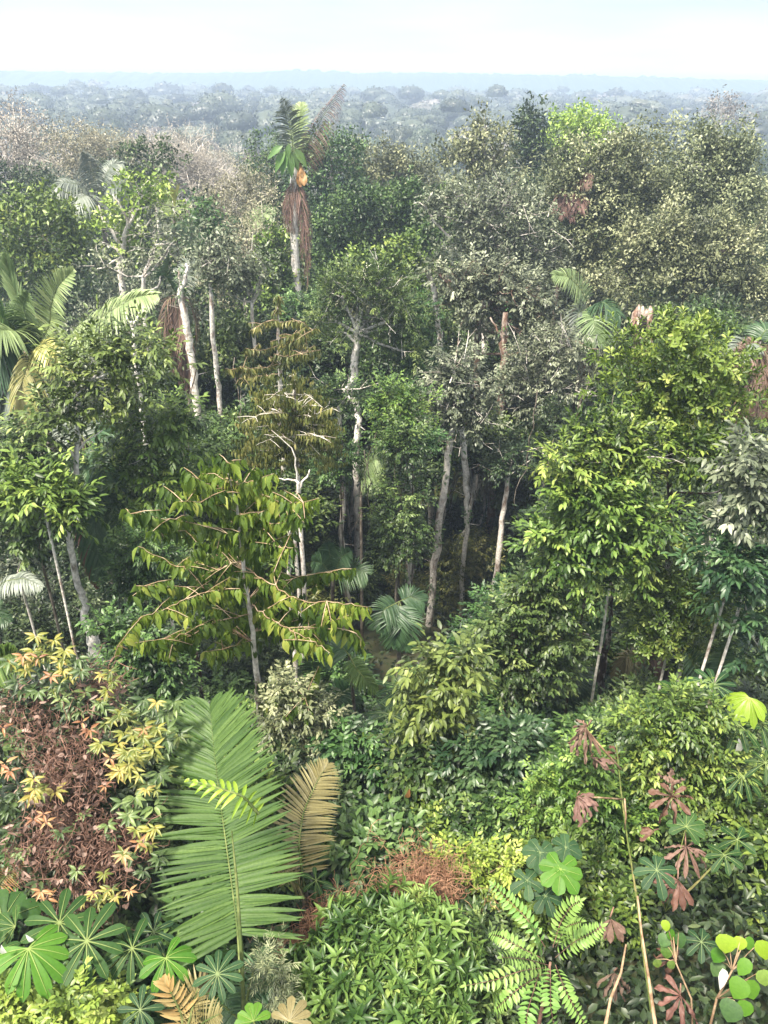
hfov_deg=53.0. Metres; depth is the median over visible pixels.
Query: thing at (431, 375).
slender tree
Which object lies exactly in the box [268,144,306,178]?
climbing plant
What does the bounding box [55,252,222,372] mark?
canopy tree
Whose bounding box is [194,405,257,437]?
slender tree
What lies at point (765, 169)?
dark tree
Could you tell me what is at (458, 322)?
canopy tree
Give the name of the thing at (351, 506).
slender tree
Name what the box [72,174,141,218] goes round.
canopy tree
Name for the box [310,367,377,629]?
slim tree
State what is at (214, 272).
slim tree
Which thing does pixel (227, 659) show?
understory bush
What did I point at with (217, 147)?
brownish tree
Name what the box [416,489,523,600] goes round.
understory bush
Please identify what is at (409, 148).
broad crowned tree
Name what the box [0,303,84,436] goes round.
canopy tree
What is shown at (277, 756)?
thicket shrub
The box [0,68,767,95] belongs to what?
hills
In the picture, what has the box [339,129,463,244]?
layered tree
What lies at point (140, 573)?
emerald bush
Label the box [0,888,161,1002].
umbrella leaf plant
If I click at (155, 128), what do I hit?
brownish tree
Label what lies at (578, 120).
domed tree
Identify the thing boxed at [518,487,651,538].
slender tree
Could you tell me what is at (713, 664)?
understory palm
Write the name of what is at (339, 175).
flat topped tree
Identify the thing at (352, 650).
thicket shrub
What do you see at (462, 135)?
brownish tree
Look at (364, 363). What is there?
slender tree
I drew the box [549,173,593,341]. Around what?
dead palm tuft
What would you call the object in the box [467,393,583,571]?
shrubby tree
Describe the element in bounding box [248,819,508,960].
dry brush
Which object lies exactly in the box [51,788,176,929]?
thicket shrub
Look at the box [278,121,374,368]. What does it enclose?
rounded tree
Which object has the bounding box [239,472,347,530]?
slender tree
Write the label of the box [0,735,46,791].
thicket shrub
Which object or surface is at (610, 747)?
dead leaf
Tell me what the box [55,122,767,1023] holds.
ground
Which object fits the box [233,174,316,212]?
canopy tree
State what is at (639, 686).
thicket shrub
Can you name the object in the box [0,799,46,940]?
thicket shrub
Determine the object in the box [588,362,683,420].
slender tree
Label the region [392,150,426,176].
broad crowned tree
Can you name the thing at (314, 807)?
dry frond palm
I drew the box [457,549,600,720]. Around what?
pale leaved tree
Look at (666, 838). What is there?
thicket shrub
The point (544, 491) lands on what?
slender tree
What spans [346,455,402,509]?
understory bush
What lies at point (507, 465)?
slim tree
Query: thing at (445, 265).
canopy tree
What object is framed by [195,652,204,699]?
slim tree
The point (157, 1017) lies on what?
thicket shrub
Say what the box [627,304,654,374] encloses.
hollow stump
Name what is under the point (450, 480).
slender tree
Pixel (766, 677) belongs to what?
thicket shrub
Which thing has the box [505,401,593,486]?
slender tree
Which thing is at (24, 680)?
thicket shrub
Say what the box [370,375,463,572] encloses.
slender tree
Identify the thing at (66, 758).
vine mound
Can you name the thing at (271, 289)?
climber clad tree
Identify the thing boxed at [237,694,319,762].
thicket shrub
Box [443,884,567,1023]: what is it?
thicket shrub
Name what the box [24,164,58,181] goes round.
broad crowned tree
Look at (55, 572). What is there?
understory bush
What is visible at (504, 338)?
reddish tree
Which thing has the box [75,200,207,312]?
canopy tree
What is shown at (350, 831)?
thicket shrub
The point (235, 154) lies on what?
flat topped tree
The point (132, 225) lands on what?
canopy tree
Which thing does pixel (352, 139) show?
broad crowned tree
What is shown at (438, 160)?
dark tree
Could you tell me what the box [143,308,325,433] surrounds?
canopy tree
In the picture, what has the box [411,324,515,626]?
grey leaved tree
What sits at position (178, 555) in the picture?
slender tree
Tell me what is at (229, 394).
slender tree
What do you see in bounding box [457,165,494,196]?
flat topped tree
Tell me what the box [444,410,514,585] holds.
slender tree
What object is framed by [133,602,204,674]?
understory bush
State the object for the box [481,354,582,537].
slender tree
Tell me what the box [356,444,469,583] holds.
slender tree
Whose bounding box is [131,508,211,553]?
slender tree
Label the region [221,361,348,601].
drooping leaf tree
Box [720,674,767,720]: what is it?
thicket shrub
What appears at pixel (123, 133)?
broad crowned tree
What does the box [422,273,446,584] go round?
peeling white tree
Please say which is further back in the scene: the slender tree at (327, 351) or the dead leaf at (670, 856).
the slender tree at (327, 351)
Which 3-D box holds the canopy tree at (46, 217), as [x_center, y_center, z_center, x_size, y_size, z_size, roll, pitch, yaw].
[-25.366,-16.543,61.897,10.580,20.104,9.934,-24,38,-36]
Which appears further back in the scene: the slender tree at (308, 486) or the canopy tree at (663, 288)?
the canopy tree at (663, 288)
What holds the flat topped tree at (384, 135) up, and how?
on the ground at (377, 648)
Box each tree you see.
[0,88,73,251]
[0,132,28,155]
[0,151,36,179]
[0,152,80,235]
[0,162,89,219]
[0,170,116,294]
[0,222,96,315]
[0,272,94,439]
[0,295,207,673]
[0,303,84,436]
[0,340,164,454]
[0,401,84,692]
[0,445,108,678]
[3,172,110,261]
[18,111,156,194]
[21,206,114,279]
[24,134,65,161]
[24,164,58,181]
[25,242,174,335]
[29,125,66,150]
[38,437,138,541]
[49,412,132,647]
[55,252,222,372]
[59,159,104,192]
[60,371,230,684]
[67,234,195,308]
[69,125,128,146]
[71,202,196,363]
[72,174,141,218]
[75,164,191,440]
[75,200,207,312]
[83,137,124,158]
[84,148,179,238]
[89,190,174,254]
[100,303,211,435]
[106,117,130,136]
[107,128,192,288]
[109,131,135,142]
[110,113,253,220]
[114,454,372,737]
[125,312,147,444]
[126,514,219,583]
[128,460,220,519]
[129,178,189,218]
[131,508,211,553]
[135,362,216,415]
[137,416,255,517]
[140,124,167,137]
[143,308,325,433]
[147,224,313,331]
[150,195,192,230]
[153,184,203,293]
[153,314,234,416]
[155,132,172,144]
[169,128,188,145]
[169,208,257,422]
[169,262,206,418]
[170,140,198,157]
[171,181,300,317]
[172,511,281,567]
[173,322,238,401]
[175,152,286,317]
[175,183,236,275]
[177,538,276,597]
[180,192,238,248]
[189,134,220,152]
[192,133,207,151]
[193,301,282,409]
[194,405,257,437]
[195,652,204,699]
[198,233,288,382]
[198,375,253,405]
[199,367,237,402]
[201,394,247,422]
[202,131,231,145]
[202,147,225,160]
[202,150,236,182]
[211,392,246,417]
[216,148,244,174]
[219,130,264,151]
[219,386,313,447]
[220,128,238,134]
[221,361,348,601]
[222,425,314,488]
[223,294,321,570]
[224,341,334,397]
[226,141,246,153]
[226,204,275,295]
[227,140,257,153]
[233,156,289,198]
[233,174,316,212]
[235,121,310,230]
[235,149,268,174]
[239,170,337,315]
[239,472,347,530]
[243,183,344,318]
[244,217,305,319]
[245,469,346,595]
[256,299,359,376]
[260,136,270,148]
[262,135,284,156]
[263,281,350,528]
[271,430,309,673]
[276,433,356,550]
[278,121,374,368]
[284,529,297,681]
[289,165,477,449]
[295,249,446,595]
[296,522,317,544]
[305,421,369,629]
[306,370,346,520]
[307,210,428,326]
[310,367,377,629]
[312,363,382,548]
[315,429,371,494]
[318,225,437,313]
[318,367,390,536]
[322,129,380,156]
[323,157,354,183]
[324,331,412,524]
[327,352,401,461]
[332,119,374,139]
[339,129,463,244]
[344,318,428,537]
[345,421,384,523]
[348,276,557,485]
[350,451,388,640]
[355,364,445,600]
[355,411,445,601]
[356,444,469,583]
[361,150,393,169]
[363,206,432,250]
[364,134,385,154]
[370,364,452,573]
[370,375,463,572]
[371,419,451,653]
[377,132,389,145]
[378,430,433,636]
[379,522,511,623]
[382,285,447,586]
[384,226,513,317]
[387,124,412,147]
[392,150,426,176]
[392,287,472,569]
[397,146,417,153]
[400,360,489,400]
[403,130,444,152]
[403,342,468,571]
[404,241,597,535]
[406,442,484,563]
[411,125,442,137]
[411,156,583,492]
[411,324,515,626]
[415,143,435,155]
[415,165,473,193]
[418,148,459,171]
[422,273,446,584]
[424,98,542,210]
[436,398,532,565]
[443,127,460,140]
[443,138,452,150]
[444,128,478,141]
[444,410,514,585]
[447,134,474,169]
[449,464,462,522]
[455,427,475,620]
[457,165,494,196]
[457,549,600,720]
[459,225,646,332]
[467,344,509,513]
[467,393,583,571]
[468,436,542,590]
[473,369,522,506]
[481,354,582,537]
[482,305,528,548]
[482,331,580,518]
[488,319,601,554]
[494,91,563,220]
[500,172,597,242]
[500,438,695,722]
[504,507,601,558]
[505,162,600,321]
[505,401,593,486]
[506,359,583,516]
[512,504,599,556]
[518,401,764,701]
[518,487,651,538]
[519,218,654,306]
[520,256,649,418]
[526,109,696,304]
[527,409,627,479]
[532,479,571,506]
[536,97,625,172]
[541,289,681,415]
[573,301,767,693]
[574,184,767,323]
[577,466,678,528]
[578,356,585,420]
[582,526,639,703]
[583,389,605,413]
[585,363,686,425]
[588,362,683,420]
[594,360,686,407]
[597,418,661,474]
[602,295,686,368]
[609,277,762,367]
[613,516,750,690]
[617,397,716,467]
[621,224,767,321]
[630,105,767,256]
[632,126,669,145]
[638,138,670,156]
[640,450,676,474]
[643,466,749,541]
[651,405,711,463]
[654,288,752,382]
[656,145,689,165]
[660,511,767,720]
[666,334,738,394]
[671,277,759,336]
[677,488,736,681]
[687,381,747,438]
[687,417,767,685]
[698,84,761,142]
[710,394,759,433]
[715,192,767,256]
[722,403,767,445]
[733,128,753,139]
[733,225,767,310]
[743,322,767,357]
[743,421,767,444]
[744,151,767,167]
[745,421,767,528]
[751,156,767,190]
[763,134,767,145]
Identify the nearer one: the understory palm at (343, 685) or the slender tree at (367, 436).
the understory palm at (343, 685)
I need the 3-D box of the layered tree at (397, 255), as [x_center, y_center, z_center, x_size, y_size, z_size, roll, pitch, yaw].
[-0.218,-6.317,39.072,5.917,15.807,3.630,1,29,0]
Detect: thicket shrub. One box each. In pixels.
[0,673,71,745]
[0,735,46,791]
[0,780,139,947]
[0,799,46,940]
[0,937,83,982]
[7,643,60,691]
[26,945,174,1023]
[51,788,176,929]
[62,840,300,1023]
[66,833,228,958]
[72,869,245,1022]
[91,695,165,742]
[106,660,184,699]
[126,744,182,803]
[140,752,301,907]
[143,809,302,941]
[151,690,286,789]
[179,628,281,696]
[179,660,267,710]
[179,692,231,724]
[191,750,292,779]
[197,602,263,639]
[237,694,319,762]
[242,734,363,906]
[259,811,326,926]
[278,646,380,723]
[294,785,449,913]
[324,639,372,667]
[348,695,429,732]
[357,876,514,1022]
[364,664,487,715]
[391,789,496,906]
[402,690,494,725]
[420,768,594,924]
[425,701,486,782]
[436,613,470,657]
[436,885,563,1023]
[443,643,574,720]
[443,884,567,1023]
[465,611,488,642]
[487,707,570,780]
[492,819,678,967]
[505,701,561,738]
[539,698,630,774]
[560,694,679,864]
[568,661,685,725]
[569,657,617,699]
[591,645,687,700]
[604,775,761,920]
[665,759,761,906]
[704,725,767,790]
[704,745,767,940]
[707,694,767,732]
[716,676,767,699]
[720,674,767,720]
[728,693,767,751]
[731,658,767,688]
[749,642,767,686]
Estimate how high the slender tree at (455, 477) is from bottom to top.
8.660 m
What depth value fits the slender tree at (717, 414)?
25.33 m
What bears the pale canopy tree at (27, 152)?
on the ground at (377, 648)
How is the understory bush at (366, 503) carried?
on the ground at (377, 648)
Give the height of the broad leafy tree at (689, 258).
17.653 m
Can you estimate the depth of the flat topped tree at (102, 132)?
193.41 m
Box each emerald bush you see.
[74,595,204,726]
[86,504,190,707]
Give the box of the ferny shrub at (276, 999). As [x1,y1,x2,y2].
[244,921,307,1023]
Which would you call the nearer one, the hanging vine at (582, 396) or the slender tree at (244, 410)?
the hanging vine at (582, 396)
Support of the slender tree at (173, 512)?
on the ground at (377, 648)
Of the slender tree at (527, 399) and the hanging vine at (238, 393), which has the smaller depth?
the hanging vine at (238, 393)
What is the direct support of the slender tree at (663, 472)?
on the ground at (377, 648)
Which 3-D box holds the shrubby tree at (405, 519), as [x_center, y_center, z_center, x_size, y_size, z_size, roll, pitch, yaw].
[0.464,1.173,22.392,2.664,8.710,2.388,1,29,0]
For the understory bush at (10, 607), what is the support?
on the ground at (377, 648)
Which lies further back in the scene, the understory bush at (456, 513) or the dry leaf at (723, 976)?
the understory bush at (456, 513)
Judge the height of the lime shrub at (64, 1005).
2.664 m
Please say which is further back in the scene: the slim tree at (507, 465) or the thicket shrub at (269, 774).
the slim tree at (507, 465)
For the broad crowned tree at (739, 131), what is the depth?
205.22 m
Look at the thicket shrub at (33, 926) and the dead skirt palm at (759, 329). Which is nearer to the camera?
the thicket shrub at (33, 926)
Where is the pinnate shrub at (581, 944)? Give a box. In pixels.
[459,880,607,1023]
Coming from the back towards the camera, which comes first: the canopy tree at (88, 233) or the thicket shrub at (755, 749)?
the canopy tree at (88, 233)
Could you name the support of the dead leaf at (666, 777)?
attached to the broken stalk
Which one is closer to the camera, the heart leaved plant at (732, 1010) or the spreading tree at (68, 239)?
the heart leaved plant at (732, 1010)
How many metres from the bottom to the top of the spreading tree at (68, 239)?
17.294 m
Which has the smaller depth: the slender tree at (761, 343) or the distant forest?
the slender tree at (761, 343)
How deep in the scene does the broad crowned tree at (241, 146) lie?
178.49 m
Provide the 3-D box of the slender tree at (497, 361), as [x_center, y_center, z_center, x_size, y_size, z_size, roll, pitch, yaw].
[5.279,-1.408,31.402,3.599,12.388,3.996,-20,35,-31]
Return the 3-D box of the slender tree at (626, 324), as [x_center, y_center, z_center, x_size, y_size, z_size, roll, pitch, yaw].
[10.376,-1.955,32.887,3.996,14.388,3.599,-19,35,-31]
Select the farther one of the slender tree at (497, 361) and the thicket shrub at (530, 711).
the slender tree at (497, 361)
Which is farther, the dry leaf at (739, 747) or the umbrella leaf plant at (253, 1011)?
the dry leaf at (739, 747)
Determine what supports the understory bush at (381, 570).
on the ground at (377, 648)
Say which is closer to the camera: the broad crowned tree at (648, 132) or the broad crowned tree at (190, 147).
the broad crowned tree at (190, 147)
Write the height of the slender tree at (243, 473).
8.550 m
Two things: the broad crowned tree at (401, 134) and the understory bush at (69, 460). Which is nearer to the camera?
the understory bush at (69, 460)
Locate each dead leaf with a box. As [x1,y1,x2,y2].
[296,162,306,186]
[568,720,600,768]
[573,719,591,734]
[573,791,598,826]
[590,753,614,772]
[595,907,625,943]
[596,967,630,1001]
[603,745,619,773]
[639,827,658,840]
[648,777,692,823]
[653,869,693,911]
[653,948,678,978]
[654,974,697,1023]
[657,768,685,783]
[664,833,706,878]
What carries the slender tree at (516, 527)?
on the ground at (377, 648)
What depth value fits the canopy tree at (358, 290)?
51.83 m
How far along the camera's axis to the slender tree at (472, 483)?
26.15 m
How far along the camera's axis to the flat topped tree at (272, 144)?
183.50 m
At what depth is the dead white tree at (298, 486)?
16.93 m
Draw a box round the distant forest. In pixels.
[0,79,767,144]
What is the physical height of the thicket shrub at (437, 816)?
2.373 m
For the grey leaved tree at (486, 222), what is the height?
18.554 m
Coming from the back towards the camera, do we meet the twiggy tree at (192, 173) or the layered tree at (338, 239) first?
the twiggy tree at (192, 173)
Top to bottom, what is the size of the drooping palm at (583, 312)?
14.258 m
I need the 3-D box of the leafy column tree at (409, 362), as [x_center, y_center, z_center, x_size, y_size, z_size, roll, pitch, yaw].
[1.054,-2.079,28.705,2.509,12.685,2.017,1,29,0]
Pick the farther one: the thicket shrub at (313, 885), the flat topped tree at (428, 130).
the flat topped tree at (428, 130)
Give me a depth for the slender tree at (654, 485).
23.14 m
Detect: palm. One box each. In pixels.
[0,251,161,581]
[0,571,44,696]
[0,642,19,696]
[0,861,23,892]
[46,151,135,285]
[145,252,207,416]
[151,687,305,1023]
[151,964,222,1023]
[266,758,340,929]
[271,84,346,319]
[296,653,363,718]
[311,541,373,620]
[320,638,378,720]
[365,583,428,677]
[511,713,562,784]
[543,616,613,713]
[550,267,626,413]
[609,646,662,681]
[681,637,736,704]
[717,319,767,493]
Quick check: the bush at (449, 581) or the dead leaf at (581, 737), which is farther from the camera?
the bush at (449, 581)
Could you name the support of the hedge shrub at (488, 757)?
on the ground at (377, 648)
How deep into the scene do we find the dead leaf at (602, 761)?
9.25 m
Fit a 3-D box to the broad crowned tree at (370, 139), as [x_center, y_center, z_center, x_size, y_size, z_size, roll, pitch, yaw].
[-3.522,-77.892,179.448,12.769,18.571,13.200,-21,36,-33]
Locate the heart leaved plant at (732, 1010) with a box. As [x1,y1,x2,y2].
[653,920,767,1023]
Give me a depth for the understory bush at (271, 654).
19.38 m
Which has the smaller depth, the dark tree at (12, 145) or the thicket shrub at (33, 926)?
the thicket shrub at (33, 926)
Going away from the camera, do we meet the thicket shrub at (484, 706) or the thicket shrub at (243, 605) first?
the thicket shrub at (484, 706)
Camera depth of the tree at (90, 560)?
16.30 m
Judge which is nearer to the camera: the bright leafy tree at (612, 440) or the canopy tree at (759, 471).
the bright leafy tree at (612, 440)
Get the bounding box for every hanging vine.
[186,369,196,446]
[233,357,244,434]
[350,432,376,538]
[364,450,371,526]
[514,390,537,509]
[574,369,589,424]
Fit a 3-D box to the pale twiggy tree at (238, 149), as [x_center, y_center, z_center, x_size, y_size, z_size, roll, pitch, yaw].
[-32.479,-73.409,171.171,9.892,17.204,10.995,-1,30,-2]
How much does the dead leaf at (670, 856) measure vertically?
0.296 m
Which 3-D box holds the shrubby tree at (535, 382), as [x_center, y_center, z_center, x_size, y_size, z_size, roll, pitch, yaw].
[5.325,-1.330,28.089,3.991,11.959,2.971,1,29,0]
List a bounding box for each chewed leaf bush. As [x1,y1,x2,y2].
[367,620,506,799]
[372,733,469,809]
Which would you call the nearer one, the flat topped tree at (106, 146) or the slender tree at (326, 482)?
the slender tree at (326, 482)
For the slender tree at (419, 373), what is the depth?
28.21 m
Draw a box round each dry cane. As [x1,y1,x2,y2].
[604,944,626,1023]
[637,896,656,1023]
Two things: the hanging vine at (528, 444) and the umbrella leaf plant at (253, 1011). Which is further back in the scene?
the hanging vine at (528, 444)
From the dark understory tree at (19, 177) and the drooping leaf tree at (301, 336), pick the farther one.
the dark understory tree at (19, 177)
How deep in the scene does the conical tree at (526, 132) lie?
50.06 m
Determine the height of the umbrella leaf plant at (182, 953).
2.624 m
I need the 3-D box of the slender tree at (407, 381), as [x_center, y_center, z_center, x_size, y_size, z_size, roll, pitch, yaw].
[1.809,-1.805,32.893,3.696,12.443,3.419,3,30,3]
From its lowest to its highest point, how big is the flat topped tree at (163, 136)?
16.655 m
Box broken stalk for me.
[575,727,651,1023]
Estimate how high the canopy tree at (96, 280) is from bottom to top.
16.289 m
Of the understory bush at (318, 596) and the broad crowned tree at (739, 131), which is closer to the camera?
the understory bush at (318, 596)
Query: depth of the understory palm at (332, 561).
21.80 m
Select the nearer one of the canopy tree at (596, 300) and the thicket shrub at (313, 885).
the thicket shrub at (313, 885)
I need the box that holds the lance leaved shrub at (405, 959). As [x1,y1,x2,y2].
[268,862,503,1023]
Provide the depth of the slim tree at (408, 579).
22.19 m
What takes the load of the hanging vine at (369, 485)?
hanging from the shrubby tree at (405, 519)
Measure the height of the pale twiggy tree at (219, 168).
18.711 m
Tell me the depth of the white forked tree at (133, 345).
23.67 m
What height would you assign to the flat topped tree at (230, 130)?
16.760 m
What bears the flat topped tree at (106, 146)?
on the ground at (377, 648)
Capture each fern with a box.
[148,673,191,721]
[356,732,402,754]
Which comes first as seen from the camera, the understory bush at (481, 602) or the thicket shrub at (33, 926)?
the thicket shrub at (33, 926)
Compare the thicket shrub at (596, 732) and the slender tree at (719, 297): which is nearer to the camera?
the thicket shrub at (596, 732)
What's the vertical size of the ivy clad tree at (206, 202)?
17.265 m
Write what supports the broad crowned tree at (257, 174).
on the ground at (377, 648)
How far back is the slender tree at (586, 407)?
29.56 m
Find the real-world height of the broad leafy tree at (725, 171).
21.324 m
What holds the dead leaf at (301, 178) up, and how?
hanging from the climbing plant at (288, 158)
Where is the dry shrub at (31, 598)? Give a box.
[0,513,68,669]
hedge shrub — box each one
[241,659,359,762]
[304,703,416,805]
[417,818,537,912]
[427,700,555,818]
[490,721,669,877]
[583,669,767,841]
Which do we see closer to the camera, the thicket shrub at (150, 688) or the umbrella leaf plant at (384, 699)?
the umbrella leaf plant at (384, 699)
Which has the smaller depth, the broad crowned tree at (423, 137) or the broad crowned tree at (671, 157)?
the broad crowned tree at (671, 157)
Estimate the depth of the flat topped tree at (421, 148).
157.23 m
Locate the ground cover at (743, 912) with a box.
[1,484,767,1023]
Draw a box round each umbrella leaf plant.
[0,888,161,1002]
[0,889,40,974]
[117,911,243,1023]
[234,995,311,1023]
[301,867,352,907]
[365,665,434,737]
[628,668,736,730]
[712,692,767,807]
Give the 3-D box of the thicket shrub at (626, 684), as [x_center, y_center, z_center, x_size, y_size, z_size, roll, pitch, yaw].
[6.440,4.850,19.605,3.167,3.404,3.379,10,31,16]
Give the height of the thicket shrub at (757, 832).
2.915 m
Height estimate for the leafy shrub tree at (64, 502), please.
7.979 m
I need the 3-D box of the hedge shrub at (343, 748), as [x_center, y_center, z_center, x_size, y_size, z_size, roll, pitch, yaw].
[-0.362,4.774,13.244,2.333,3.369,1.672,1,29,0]
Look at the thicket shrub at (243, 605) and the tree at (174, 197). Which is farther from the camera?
the tree at (174, 197)
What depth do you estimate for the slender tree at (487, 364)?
30.66 m
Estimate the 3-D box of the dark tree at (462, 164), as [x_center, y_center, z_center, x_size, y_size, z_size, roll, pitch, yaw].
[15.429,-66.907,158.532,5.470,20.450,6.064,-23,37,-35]
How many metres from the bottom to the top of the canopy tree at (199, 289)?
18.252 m
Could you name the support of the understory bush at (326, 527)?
on the ground at (377, 648)
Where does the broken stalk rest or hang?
on the ground at (377, 648)
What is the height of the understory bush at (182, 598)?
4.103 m
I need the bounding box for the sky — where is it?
[0,0,767,80]
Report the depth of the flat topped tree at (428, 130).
192.50 m
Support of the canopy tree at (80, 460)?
on the ground at (377, 648)
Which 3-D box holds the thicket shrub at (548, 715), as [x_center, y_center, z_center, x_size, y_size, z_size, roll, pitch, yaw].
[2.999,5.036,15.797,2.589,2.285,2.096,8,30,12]
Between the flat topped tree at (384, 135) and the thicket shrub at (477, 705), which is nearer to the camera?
the thicket shrub at (477, 705)
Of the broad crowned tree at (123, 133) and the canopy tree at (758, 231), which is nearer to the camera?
the canopy tree at (758, 231)
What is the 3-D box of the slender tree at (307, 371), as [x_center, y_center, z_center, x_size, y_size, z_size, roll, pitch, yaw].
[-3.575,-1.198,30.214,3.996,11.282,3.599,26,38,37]
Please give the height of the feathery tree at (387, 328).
13.554 m
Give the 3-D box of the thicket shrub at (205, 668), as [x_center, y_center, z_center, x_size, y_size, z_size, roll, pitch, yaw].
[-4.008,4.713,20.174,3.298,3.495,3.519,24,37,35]
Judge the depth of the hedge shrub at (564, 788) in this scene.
10.24 m
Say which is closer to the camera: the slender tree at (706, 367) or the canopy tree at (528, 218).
the slender tree at (706, 367)
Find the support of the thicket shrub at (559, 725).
on the ground at (377, 648)
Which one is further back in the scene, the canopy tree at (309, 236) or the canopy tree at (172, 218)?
the canopy tree at (172, 218)
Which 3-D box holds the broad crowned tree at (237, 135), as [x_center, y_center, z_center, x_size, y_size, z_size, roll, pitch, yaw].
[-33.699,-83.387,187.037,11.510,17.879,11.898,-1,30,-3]
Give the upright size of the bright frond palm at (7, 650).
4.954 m
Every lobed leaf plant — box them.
[510,833,582,925]
[633,810,755,911]
[686,928,718,967]
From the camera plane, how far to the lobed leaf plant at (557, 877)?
8.60 m
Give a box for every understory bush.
[0,501,127,631]
[0,554,158,677]
[0,591,74,668]
[3,530,116,608]
[12,439,134,492]
[76,506,174,581]
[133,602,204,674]
[139,579,244,629]
[174,615,290,684]
[180,532,355,620]
[199,595,327,690]
[298,524,383,615]
[304,512,344,551]
[315,509,394,595]
[325,477,365,531]
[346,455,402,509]
[353,531,396,594]
[362,490,408,544]
[415,493,476,562]
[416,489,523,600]
[419,495,484,562]
[421,466,489,509]
[454,565,619,680]
[466,530,540,600]
[476,471,555,539]
[548,525,767,695]
[603,600,767,686]
[626,494,767,674]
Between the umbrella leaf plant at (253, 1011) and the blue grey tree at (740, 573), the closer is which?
the umbrella leaf plant at (253, 1011)
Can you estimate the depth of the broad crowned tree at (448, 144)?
181.62 m
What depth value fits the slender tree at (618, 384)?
26.82 m
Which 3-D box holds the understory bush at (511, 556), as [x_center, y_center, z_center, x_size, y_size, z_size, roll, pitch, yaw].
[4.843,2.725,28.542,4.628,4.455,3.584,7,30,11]
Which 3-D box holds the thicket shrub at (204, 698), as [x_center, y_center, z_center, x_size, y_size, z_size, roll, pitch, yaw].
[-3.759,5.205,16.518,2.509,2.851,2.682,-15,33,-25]
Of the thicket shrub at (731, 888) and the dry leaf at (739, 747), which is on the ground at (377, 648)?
the thicket shrub at (731, 888)
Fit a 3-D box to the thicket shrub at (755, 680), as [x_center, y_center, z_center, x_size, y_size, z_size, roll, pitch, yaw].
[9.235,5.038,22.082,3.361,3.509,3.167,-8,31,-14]
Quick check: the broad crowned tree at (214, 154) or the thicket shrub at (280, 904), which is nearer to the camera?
the thicket shrub at (280, 904)
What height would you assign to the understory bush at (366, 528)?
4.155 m
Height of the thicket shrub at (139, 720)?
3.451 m
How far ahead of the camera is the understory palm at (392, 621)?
20.70 m
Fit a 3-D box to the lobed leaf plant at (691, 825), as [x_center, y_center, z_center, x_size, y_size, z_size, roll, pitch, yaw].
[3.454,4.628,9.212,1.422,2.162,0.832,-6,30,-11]
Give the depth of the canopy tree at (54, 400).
28.93 m
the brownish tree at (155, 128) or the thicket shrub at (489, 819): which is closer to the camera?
the thicket shrub at (489, 819)
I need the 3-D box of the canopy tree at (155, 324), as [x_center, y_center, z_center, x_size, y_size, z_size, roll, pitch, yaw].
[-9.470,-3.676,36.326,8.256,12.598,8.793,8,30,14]
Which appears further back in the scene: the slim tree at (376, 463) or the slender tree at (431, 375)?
the slender tree at (431, 375)
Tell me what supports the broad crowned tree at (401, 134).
on the ground at (377, 648)
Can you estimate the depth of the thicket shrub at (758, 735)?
14.14 m
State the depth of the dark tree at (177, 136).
159.22 m
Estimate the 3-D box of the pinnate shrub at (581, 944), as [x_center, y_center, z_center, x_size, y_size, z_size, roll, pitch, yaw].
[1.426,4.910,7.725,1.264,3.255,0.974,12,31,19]
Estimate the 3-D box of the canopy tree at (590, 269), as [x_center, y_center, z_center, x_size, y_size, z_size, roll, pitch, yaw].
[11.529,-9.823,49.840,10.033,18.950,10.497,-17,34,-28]
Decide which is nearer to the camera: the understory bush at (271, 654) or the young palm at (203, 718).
the young palm at (203, 718)
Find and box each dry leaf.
[0,945,5,953]
[26,935,33,941]
[405,789,409,797]
[718,969,727,989]
[735,739,742,750]
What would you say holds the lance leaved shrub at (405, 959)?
on the ground at (377, 648)
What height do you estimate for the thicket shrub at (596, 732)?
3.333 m
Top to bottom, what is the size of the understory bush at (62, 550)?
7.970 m
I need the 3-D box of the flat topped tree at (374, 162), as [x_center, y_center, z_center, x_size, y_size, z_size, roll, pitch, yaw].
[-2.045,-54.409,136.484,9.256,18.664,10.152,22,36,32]
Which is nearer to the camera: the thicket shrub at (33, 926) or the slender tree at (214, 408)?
the thicket shrub at (33, 926)
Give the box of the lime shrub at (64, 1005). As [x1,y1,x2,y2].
[0,953,149,1023]
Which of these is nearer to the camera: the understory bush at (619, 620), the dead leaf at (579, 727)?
the dead leaf at (579, 727)
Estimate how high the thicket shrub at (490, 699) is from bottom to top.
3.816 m
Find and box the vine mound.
[0,632,194,940]
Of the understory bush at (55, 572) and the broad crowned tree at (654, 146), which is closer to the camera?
the understory bush at (55, 572)
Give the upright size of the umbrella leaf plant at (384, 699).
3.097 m
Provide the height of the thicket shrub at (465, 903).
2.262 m
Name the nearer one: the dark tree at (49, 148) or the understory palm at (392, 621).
the understory palm at (392, 621)
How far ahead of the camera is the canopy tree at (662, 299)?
38.43 m
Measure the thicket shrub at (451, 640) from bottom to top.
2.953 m
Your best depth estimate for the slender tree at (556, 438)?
24.87 m
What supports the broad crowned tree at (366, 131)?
on the ground at (377, 648)
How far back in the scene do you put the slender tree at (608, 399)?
26.45 m
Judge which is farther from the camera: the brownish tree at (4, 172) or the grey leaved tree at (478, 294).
the brownish tree at (4, 172)
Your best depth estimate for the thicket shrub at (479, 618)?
21.63 m
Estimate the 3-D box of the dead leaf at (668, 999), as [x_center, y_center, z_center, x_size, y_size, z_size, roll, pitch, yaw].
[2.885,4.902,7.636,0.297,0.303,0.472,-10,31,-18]
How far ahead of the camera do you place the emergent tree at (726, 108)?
104.09 m
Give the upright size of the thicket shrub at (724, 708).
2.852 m
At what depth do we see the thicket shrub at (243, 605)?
22.10 m
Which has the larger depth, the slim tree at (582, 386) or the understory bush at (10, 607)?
the slim tree at (582, 386)

